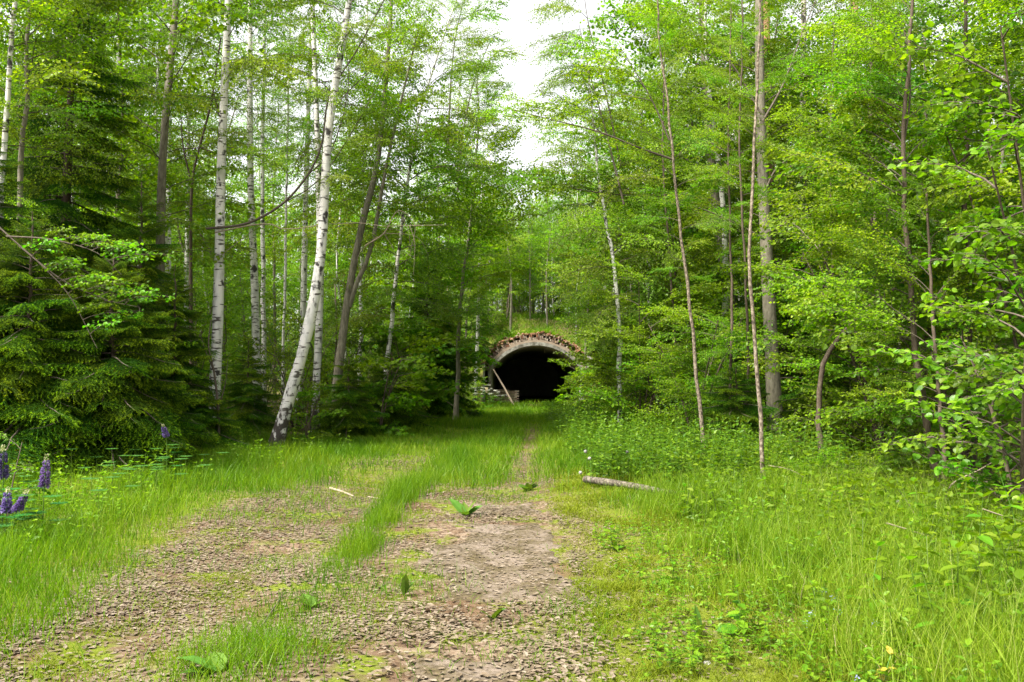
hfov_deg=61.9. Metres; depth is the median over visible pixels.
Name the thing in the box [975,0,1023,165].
aspen tree
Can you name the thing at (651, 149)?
birch tree
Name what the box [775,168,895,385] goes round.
leafy sapling
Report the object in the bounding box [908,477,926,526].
herb
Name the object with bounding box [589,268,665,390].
leafy sapling
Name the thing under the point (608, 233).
birch tree
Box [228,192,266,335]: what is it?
aspen tree
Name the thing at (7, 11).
birch tree
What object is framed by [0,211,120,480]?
spruce tree
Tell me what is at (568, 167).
birch tree
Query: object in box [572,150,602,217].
aspen tree
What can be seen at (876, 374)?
hazel shrub
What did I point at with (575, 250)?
alder tree
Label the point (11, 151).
spruce tree
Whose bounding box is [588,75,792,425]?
lime tree
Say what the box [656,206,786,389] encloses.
leafy sapling
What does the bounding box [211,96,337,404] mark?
alder tree
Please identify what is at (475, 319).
leafy sapling
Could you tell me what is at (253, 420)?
spruce tree
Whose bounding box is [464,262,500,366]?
spruce tree
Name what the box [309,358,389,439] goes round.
spruce tree
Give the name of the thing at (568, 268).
birch tree
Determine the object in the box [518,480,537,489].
broadleaf weed
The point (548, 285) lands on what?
leafy sapling
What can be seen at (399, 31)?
bent willow
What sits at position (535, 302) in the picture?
shrub
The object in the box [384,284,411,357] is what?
leafy sapling
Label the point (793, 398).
spruce tree
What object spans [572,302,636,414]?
spruce tree
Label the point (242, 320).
leafy sapling
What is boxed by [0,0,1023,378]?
sky
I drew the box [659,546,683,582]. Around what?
herb
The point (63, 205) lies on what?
spruce tree
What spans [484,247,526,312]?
leafy sapling
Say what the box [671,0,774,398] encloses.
alder sapling
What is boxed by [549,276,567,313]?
spruce tree
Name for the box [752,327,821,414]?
shrub
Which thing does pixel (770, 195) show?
alder sapling
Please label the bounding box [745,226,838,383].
leafy sapling
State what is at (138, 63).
birch tree
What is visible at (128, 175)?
birch tree
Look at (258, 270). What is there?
aspen tree
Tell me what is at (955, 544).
raspberry plant
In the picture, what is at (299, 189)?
birch tree
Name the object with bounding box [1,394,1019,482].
woodland herbs
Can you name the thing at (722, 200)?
birch tree
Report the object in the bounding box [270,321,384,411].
shrub
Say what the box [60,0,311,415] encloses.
birch tree
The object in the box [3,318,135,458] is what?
spruce tree
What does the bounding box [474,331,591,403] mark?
tunnel
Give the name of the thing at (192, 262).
aspen tree
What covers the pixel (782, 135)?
birch tree
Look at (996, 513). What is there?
dry cane
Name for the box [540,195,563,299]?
birch tree
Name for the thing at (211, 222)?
birch tree
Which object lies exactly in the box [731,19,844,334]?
aspen tree
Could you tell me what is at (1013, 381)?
hazel shrub
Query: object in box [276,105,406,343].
alder tree
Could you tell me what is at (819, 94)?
aspen tree
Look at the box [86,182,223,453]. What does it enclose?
spruce tree
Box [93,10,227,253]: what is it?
birch tree
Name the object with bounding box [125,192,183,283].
birch tree
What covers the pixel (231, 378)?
shrub
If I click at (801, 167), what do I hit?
lime tree
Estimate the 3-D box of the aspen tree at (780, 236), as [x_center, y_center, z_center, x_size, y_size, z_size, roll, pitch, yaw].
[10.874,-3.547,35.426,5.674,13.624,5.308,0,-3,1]
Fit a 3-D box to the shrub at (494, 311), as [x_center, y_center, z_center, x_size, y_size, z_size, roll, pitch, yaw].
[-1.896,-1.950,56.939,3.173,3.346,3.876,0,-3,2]
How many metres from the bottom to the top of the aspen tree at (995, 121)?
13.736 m
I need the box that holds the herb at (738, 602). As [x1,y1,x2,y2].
[716,578,752,633]
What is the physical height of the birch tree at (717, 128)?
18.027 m
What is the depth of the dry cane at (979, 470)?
9.54 m
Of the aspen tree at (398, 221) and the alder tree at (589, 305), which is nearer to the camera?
the alder tree at (589, 305)
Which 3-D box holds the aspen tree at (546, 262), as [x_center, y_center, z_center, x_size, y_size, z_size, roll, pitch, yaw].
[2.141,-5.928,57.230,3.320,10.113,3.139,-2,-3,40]
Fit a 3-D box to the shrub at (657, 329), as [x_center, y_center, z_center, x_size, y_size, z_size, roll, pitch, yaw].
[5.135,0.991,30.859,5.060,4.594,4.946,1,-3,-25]
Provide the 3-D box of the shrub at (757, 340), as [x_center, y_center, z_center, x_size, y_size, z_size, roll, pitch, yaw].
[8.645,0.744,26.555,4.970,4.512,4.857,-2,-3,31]
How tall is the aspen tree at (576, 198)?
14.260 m
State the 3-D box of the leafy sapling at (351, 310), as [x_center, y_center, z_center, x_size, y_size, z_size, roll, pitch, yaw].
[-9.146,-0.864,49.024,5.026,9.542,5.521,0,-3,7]
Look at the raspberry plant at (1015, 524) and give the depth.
6.74 m
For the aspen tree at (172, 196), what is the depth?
42.32 m
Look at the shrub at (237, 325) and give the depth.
26.52 m
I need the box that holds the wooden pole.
[493,369,513,404]
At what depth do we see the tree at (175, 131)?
22.20 m
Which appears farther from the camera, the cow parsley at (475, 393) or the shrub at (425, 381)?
the cow parsley at (475, 393)
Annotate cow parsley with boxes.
[471,389,488,409]
[479,384,493,403]
[486,390,499,408]
[496,394,508,406]
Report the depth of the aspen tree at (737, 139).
42.53 m
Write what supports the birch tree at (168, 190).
on the ground at (360, 672)
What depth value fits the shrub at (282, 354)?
25.14 m
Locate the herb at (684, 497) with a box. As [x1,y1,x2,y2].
[679,482,690,516]
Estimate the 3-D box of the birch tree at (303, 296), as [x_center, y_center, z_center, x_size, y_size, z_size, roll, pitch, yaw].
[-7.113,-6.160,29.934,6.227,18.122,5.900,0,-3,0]
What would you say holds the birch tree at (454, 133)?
on the ground at (360, 672)
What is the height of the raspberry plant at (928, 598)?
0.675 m
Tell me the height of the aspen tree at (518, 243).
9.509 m
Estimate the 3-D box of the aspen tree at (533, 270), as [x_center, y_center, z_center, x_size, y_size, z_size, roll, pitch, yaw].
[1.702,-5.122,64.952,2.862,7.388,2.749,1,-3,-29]
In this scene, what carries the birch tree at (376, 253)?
on the ground at (360, 672)
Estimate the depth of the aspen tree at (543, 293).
63.33 m
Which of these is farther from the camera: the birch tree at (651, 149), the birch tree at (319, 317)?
the birch tree at (651, 149)
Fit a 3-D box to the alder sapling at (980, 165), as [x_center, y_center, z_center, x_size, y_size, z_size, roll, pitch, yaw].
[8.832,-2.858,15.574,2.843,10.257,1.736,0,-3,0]
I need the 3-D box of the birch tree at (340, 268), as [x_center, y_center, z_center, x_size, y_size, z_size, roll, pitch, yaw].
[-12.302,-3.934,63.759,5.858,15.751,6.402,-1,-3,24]
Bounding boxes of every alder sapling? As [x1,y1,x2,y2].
[471,0,858,454]
[614,22,699,432]
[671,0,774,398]
[686,0,796,411]
[699,0,964,480]
[765,0,1023,486]
[768,17,879,275]
[780,166,1023,488]
[788,0,947,460]
[840,71,922,344]
[930,0,1023,462]
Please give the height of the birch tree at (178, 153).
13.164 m
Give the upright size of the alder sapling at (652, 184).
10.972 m
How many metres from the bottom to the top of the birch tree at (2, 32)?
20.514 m
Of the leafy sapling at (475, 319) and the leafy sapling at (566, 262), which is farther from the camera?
the leafy sapling at (566, 262)
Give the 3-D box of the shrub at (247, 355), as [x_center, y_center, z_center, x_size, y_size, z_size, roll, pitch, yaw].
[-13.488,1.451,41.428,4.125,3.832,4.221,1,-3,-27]
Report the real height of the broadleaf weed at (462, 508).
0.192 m
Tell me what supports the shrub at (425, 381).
on the ground at (360, 672)
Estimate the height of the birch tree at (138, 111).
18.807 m
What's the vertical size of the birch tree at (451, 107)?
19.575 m
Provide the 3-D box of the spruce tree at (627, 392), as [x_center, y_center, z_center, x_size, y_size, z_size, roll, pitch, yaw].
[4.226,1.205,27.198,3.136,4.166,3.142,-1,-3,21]
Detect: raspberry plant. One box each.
[855,540,887,621]
[895,553,936,644]
[911,557,959,665]
[935,540,976,636]
[951,474,976,540]
[960,491,999,598]
[987,466,1023,562]
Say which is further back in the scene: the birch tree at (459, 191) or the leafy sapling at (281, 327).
the leafy sapling at (281, 327)
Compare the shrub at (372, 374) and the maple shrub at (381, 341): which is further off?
the shrub at (372, 374)
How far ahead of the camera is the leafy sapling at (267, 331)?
48.91 m
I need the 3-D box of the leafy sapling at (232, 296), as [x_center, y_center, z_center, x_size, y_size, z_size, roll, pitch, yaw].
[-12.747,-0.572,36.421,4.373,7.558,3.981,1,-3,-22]
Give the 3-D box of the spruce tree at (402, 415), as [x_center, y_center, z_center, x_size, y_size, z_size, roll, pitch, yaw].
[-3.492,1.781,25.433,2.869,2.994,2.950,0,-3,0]
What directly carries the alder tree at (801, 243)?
on the ground at (360, 672)
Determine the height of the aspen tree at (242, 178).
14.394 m
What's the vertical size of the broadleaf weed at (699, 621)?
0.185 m
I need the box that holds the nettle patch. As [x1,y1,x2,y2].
[540,399,910,490]
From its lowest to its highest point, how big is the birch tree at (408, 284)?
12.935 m
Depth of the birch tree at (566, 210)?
67.71 m
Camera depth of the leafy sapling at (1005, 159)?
16.87 m
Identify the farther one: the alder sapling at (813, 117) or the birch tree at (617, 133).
the birch tree at (617, 133)
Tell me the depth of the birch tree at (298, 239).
76.86 m
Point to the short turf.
(572, 510)
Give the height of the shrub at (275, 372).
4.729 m
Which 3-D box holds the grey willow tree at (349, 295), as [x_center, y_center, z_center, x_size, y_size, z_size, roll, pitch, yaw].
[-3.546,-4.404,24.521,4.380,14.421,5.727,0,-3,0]
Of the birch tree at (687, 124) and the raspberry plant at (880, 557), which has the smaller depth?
the raspberry plant at (880, 557)
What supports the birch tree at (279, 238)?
on the ground at (360, 672)
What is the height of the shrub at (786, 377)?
4.113 m
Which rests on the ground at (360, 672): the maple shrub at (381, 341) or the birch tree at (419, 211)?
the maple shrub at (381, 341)
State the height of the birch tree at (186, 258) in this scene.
20.220 m
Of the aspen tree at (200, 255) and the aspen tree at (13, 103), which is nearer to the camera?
the aspen tree at (13, 103)
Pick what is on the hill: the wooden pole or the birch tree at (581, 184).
the birch tree at (581, 184)
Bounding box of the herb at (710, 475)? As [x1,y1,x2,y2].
[706,473,716,505]
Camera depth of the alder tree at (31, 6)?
16.61 m
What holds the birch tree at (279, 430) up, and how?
on the ground at (360, 672)
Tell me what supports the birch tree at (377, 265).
on the hill
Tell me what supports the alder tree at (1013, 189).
on the ground at (360, 672)
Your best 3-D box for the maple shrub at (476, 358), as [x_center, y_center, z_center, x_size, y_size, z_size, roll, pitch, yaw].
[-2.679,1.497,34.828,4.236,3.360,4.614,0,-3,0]
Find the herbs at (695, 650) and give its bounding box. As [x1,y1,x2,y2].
[592,482,1023,681]
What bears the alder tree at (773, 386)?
on the ground at (360, 672)
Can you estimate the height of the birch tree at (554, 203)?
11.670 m
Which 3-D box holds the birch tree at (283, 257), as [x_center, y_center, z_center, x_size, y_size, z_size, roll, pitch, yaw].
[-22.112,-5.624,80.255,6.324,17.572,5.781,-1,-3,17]
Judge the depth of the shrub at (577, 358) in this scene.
48.67 m
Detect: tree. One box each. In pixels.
[0,0,159,342]
[0,0,174,346]
[0,0,178,262]
[0,0,205,263]
[0,0,211,269]
[0,7,59,183]
[0,10,166,244]
[0,20,48,156]
[0,74,71,303]
[0,134,88,440]
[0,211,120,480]
[1,19,154,213]
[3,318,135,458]
[4,254,214,476]
[25,0,278,347]
[33,0,210,250]
[39,4,210,304]
[47,0,272,338]
[50,15,174,245]
[56,43,191,241]
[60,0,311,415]
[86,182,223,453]
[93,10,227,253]
[108,8,288,386]
[114,0,228,273]
[115,358,220,463]
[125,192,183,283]
[126,2,260,325]
[129,117,244,335]
[131,60,232,325]
[132,72,259,277]
[140,265,238,457]
[148,0,333,419]
[165,0,338,419]
[171,131,248,303]
[171,185,239,328]
[171,186,227,306]
[175,94,277,398]
[176,388,255,455]
[207,173,299,335]
[210,89,315,313]
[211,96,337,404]
[215,0,385,419]
[217,0,420,428]
[220,340,288,437]
[221,0,445,446]
[225,229,276,362]
[226,184,289,346]
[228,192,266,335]
[229,7,335,394]
[258,0,539,379]
[258,192,312,367]
[267,178,330,351]
[267,184,334,296]
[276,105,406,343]
[278,222,331,388]
[306,0,463,426]
[307,157,407,380]
[309,1,419,402]
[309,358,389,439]
[311,226,368,300]
[313,130,384,332]
[324,191,387,316]
[344,226,388,313]
[354,351,441,434]
[359,212,391,312]
[374,185,435,310]
[375,0,559,419]
[380,216,425,317]
[383,205,451,336]
[383,258,482,420]
[384,126,448,286]
[390,114,477,338]
[408,159,452,273]
[409,45,497,307]
[423,141,493,306]
[431,119,497,309]
[432,195,521,397]
[449,185,530,402]
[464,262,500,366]
[474,192,513,322]
[482,174,515,311]
[485,207,521,313]
[489,196,535,317]
[491,203,534,312]
[492,0,821,394]
[493,169,535,329]
[502,204,530,311]
[509,0,719,427]
[509,193,548,288]
[509,195,547,318]
[518,201,548,313]
[519,225,550,314]
[524,160,577,297]
[524,181,568,325]
[525,217,559,312]
[526,161,573,313]
[527,192,556,313]
[531,218,565,314]
[532,213,625,398]
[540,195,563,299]
[541,159,689,391]
[543,190,584,278]
[548,39,726,412]
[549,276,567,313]
[553,167,593,243]
[554,215,588,334]
[557,165,590,269]
[560,154,599,214]
[562,68,635,287]
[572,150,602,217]
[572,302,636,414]
[576,79,656,337]
[580,43,703,301]
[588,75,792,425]
[591,83,715,337]
[595,52,695,325]
[601,191,755,419]
[603,318,686,423]
[615,0,829,406]
[625,0,897,437]
[629,3,757,398]
[649,1,796,354]
[664,78,788,323]
[678,366,790,453]
[685,16,789,257]
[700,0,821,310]
[701,53,756,320]
[705,3,824,333]
[707,8,826,269]
[712,139,809,327]
[718,0,877,354]
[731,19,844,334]
[743,47,841,333]
[749,0,1023,474]
[749,257,847,435]
[753,44,877,303]
[768,0,946,268]
[773,257,937,452]
[778,0,984,452]
[778,0,987,367]
[803,0,1023,350]
[808,234,952,468]
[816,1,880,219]
[823,0,1015,435]
[879,0,1023,423]
[898,32,953,167]
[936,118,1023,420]
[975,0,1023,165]
[998,0,1023,262]
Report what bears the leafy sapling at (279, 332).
on the ground at (360, 672)
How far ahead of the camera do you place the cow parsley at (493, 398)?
42.91 m
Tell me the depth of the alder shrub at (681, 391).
19.67 m
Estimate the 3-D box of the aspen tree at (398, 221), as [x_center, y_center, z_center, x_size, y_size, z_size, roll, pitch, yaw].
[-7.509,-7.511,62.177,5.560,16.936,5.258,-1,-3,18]
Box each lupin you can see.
[0,445,228,532]
[0,487,31,532]
[0,490,39,530]
[14,454,67,525]
[149,424,182,477]
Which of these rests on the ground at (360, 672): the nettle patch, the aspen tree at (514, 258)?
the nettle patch
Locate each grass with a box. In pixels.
[0,310,864,681]
[603,433,1023,681]
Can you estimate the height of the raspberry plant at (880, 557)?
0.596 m
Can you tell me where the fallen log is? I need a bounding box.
[582,476,674,492]
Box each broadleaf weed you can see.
[176,652,227,672]
[295,593,325,606]
[400,574,415,593]
[449,498,482,514]
[481,607,505,618]
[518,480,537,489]
[693,605,705,634]
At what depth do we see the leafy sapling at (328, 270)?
34.19 m
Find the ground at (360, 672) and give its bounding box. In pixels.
[0,380,1020,681]
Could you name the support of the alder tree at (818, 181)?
on the ground at (360, 672)
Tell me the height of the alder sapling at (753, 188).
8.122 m
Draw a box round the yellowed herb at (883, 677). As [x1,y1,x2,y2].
[875,646,895,681]
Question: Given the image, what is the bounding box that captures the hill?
[267,311,597,403]
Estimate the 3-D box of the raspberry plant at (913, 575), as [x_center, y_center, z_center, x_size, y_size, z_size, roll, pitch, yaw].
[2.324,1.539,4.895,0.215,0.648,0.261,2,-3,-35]
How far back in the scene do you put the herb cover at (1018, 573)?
8.37 m
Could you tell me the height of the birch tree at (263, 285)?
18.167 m
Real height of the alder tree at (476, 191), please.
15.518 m
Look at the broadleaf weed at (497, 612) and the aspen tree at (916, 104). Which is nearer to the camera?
the broadleaf weed at (497, 612)
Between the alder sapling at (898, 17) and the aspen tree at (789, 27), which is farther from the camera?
the aspen tree at (789, 27)
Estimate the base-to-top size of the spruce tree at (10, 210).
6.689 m
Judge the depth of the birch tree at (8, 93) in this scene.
15.36 m
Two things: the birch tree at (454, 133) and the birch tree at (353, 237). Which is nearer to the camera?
the birch tree at (454, 133)
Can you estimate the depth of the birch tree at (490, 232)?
60.25 m
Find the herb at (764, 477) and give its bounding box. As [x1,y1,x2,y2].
[762,476,779,517]
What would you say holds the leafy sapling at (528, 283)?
on the hill
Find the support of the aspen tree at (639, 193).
on the ground at (360, 672)
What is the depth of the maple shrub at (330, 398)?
21.00 m
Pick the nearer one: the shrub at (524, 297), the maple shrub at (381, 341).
the maple shrub at (381, 341)
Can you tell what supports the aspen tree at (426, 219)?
on the ground at (360, 672)
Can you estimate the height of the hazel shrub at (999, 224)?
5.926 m
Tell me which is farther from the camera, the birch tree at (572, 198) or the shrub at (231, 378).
the birch tree at (572, 198)
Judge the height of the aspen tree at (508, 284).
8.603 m
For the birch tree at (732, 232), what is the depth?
30.91 m
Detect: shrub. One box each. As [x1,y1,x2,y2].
[0,431,50,528]
[130,262,199,366]
[167,289,276,412]
[177,301,264,404]
[195,308,323,417]
[195,339,265,417]
[204,334,281,397]
[226,310,365,430]
[259,294,411,412]
[266,309,381,403]
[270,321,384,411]
[271,389,348,443]
[333,296,462,413]
[339,335,453,435]
[354,333,436,394]
[363,198,505,418]
[379,362,436,409]
[434,338,496,416]
[460,368,485,407]
[468,288,507,332]
[496,289,518,312]
[501,282,543,315]
[502,276,540,313]
[533,292,550,311]
[537,292,566,312]
[548,358,599,405]
[553,257,761,431]
[555,315,679,374]
[571,348,593,385]
[600,311,714,400]
[603,302,787,436]
[660,295,814,431]
[701,176,1023,463]
[712,290,820,401]
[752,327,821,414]
[812,284,1020,475]
[835,256,1020,436]
[837,5,1023,484]
[856,238,1023,518]
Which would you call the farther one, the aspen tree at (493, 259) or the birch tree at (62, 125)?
the aspen tree at (493, 259)
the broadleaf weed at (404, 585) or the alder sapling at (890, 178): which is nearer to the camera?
the broadleaf weed at (404, 585)
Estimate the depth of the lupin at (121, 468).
10.46 m
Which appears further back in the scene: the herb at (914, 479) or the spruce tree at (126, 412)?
the spruce tree at (126, 412)
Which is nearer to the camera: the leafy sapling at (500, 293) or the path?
the path
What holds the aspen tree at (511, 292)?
on the hill
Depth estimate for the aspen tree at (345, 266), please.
42.44 m
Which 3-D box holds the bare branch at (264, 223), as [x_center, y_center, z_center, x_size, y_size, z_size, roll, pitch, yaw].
[-4.217,-2.582,19.932,5.443,2.078,0.034,0,-3,0]
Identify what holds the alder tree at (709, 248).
on the ground at (360, 672)
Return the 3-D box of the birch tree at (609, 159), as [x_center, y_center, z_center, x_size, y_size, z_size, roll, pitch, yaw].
[3.906,-3.281,26.096,5.337,12.232,4.916,-1,-3,21]
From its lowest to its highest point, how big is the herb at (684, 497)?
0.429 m
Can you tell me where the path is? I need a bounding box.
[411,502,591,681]
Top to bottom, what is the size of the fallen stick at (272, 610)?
0.019 m
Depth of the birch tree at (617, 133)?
47.70 m
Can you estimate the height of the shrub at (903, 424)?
4.151 m
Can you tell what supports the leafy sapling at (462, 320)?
on the hill
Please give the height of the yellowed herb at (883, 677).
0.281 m
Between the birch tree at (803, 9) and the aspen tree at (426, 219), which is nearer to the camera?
the birch tree at (803, 9)
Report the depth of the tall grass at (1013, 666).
6.22 m
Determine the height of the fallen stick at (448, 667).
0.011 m
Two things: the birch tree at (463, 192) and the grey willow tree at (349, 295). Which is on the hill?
the birch tree at (463, 192)
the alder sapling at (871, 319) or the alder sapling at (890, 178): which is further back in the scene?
the alder sapling at (890, 178)
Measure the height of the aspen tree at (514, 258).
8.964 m
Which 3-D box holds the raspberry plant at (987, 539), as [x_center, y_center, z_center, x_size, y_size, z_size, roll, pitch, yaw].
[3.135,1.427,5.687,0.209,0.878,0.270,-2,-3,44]
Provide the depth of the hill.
57.23 m
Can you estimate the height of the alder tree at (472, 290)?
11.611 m
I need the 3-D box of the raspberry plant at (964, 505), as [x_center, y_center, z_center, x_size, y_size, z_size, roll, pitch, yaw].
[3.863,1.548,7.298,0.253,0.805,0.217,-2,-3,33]
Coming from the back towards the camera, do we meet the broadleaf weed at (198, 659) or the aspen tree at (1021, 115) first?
the aspen tree at (1021, 115)
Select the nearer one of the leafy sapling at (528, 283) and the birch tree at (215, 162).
the birch tree at (215, 162)
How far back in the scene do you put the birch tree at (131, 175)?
29.56 m
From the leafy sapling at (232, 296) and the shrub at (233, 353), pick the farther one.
the leafy sapling at (232, 296)
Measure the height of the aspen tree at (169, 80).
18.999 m
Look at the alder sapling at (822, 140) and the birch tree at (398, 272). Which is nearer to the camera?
the alder sapling at (822, 140)
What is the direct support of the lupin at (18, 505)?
on the ground at (360, 672)
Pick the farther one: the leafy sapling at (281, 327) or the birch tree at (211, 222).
the leafy sapling at (281, 327)
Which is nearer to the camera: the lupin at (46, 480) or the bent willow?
the lupin at (46, 480)
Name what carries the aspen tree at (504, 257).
on the hill
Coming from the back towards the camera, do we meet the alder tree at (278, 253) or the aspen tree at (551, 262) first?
the aspen tree at (551, 262)
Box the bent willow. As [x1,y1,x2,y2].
[206,0,446,229]
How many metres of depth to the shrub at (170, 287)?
21.95 m
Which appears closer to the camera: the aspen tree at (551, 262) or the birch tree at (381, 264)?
the aspen tree at (551, 262)
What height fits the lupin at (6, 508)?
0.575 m
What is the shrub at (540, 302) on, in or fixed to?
on the hill
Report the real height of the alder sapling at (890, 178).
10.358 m
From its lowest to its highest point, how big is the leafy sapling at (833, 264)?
6.777 m
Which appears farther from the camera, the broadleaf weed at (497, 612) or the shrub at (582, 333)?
the shrub at (582, 333)
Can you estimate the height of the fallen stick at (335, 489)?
0.040 m
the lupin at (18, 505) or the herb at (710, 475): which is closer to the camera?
the lupin at (18, 505)
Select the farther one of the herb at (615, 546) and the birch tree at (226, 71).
the birch tree at (226, 71)
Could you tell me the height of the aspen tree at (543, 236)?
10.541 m
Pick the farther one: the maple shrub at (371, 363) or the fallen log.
the maple shrub at (371, 363)
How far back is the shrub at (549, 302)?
67.69 m
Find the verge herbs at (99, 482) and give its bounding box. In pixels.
[0,428,350,554]
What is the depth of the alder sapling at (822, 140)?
16.53 m
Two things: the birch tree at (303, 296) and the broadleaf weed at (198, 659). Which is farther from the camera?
the birch tree at (303, 296)
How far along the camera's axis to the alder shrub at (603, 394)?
22.32 m
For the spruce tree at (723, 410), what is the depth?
17.25 m
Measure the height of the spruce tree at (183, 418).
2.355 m
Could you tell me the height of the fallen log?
0.111 m
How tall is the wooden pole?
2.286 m
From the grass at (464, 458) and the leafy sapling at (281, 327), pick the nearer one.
the grass at (464, 458)
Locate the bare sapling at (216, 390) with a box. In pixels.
[201,320,227,437]
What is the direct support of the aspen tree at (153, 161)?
on the ground at (360, 672)
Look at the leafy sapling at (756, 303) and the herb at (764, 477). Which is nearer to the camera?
the herb at (764, 477)
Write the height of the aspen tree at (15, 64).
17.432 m
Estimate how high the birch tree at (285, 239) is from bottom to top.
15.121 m
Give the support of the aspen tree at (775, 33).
on the ground at (360, 672)
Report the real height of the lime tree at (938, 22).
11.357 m
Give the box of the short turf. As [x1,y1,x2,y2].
[0,466,998,681]
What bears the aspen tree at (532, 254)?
on the hill
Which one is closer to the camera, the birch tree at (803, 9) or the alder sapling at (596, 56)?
the alder sapling at (596, 56)
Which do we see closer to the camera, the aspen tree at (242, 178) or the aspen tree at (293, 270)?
the aspen tree at (242, 178)
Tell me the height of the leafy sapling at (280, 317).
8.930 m
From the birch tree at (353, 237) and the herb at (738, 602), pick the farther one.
the birch tree at (353, 237)
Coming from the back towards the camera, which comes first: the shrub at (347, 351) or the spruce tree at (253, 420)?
the shrub at (347, 351)
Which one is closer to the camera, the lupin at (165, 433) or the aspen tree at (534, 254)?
the lupin at (165, 433)
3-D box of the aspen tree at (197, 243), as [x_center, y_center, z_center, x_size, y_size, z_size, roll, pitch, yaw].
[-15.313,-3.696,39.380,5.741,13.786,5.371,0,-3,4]
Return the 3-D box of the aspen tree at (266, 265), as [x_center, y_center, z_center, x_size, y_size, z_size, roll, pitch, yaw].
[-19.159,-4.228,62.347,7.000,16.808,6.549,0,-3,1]
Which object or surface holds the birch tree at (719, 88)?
on the ground at (360, 672)
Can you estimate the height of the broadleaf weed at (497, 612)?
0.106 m
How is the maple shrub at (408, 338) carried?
on the ground at (360, 672)
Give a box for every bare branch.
[215,186,422,274]
[358,210,426,277]
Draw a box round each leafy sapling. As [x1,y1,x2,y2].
[172,209,277,386]
[177,238,260,390]
[226,277,269,367]
[232,286,293,385]
[233,302,289,370]
[268,282,297,362]
[268,326,294,379]
[269,304,298,350]
[279,208,402,385]
[289,279,383,397]
[324,247,397,380]
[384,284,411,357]
[422,285,474,341]
[455,289,494,346]
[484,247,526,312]
[503,234,528,314]
[509,253,543,309]
[532,220,567,313]
[543,226,578,315]
[547,227,576,316]
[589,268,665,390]
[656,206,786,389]
[662,233,803,396]
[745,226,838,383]
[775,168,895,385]
[797,144,960,411]
[915,197,1023,346]
[932,71,1023,292]
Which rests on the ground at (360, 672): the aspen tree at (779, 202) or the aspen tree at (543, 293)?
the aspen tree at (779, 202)
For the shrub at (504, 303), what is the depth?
73.40 m
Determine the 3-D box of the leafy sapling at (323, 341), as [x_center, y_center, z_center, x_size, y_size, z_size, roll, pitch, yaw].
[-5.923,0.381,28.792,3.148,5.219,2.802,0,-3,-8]
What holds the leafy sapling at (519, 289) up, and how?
on the hill
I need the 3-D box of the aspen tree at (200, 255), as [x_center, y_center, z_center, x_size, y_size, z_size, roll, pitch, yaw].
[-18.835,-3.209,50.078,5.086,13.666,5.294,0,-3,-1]
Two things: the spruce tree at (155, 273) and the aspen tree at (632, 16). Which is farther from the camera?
the aspen tree at (632, 16)
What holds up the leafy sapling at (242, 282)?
on the ground at (360, 672)
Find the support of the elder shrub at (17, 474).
on the ground at (360, 672)
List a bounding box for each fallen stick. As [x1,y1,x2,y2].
[262,596,281,625]
[329,487,353,496]
[447,666,492,680]
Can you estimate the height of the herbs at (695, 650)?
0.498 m
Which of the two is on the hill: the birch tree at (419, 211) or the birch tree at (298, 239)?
the birch tree at (419, 211)
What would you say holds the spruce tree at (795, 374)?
on the ground at (360, 672)
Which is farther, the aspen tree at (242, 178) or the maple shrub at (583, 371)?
the maple shrub at (583, 371)
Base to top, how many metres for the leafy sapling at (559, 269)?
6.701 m
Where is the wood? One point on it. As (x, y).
(387, 251)
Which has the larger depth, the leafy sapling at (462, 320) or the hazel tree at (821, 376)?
the leafy sapling at (462, 320)
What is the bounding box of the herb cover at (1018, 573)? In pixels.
[632,431,1023,674]
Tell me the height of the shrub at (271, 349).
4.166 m
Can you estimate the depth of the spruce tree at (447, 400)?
32.61 m
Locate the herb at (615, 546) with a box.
[603,525,622,549]
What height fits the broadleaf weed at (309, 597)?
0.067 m
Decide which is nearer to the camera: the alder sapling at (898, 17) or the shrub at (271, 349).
the alder sapling at (898, 17)
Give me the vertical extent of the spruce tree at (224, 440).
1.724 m
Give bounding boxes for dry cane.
[946,451,1019,500]
[983,508,1023,521]
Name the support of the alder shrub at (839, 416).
on the ground at (360, 672)
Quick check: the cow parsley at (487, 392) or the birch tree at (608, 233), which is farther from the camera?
the cow parsley at (487, 392)
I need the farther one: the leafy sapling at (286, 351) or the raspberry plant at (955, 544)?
the leafy sapling at (286, 351)
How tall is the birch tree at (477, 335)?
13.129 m
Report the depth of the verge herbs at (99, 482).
11.37 m
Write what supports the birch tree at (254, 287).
on the ground at (360, 672)
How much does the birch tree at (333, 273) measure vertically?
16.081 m
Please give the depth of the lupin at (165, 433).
13.43 m
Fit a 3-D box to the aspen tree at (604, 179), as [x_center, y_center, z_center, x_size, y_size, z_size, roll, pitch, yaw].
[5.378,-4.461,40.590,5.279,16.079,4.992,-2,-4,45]
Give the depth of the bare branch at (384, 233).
22.64 m
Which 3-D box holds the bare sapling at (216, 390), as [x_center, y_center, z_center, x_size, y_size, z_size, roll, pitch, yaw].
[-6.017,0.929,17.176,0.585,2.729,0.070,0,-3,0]
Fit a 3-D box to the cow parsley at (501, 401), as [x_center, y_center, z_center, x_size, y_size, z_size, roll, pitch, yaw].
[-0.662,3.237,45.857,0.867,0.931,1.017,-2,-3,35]
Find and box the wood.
[144,163,759,356]
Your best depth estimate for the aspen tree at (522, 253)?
58.17 m
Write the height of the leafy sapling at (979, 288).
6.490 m

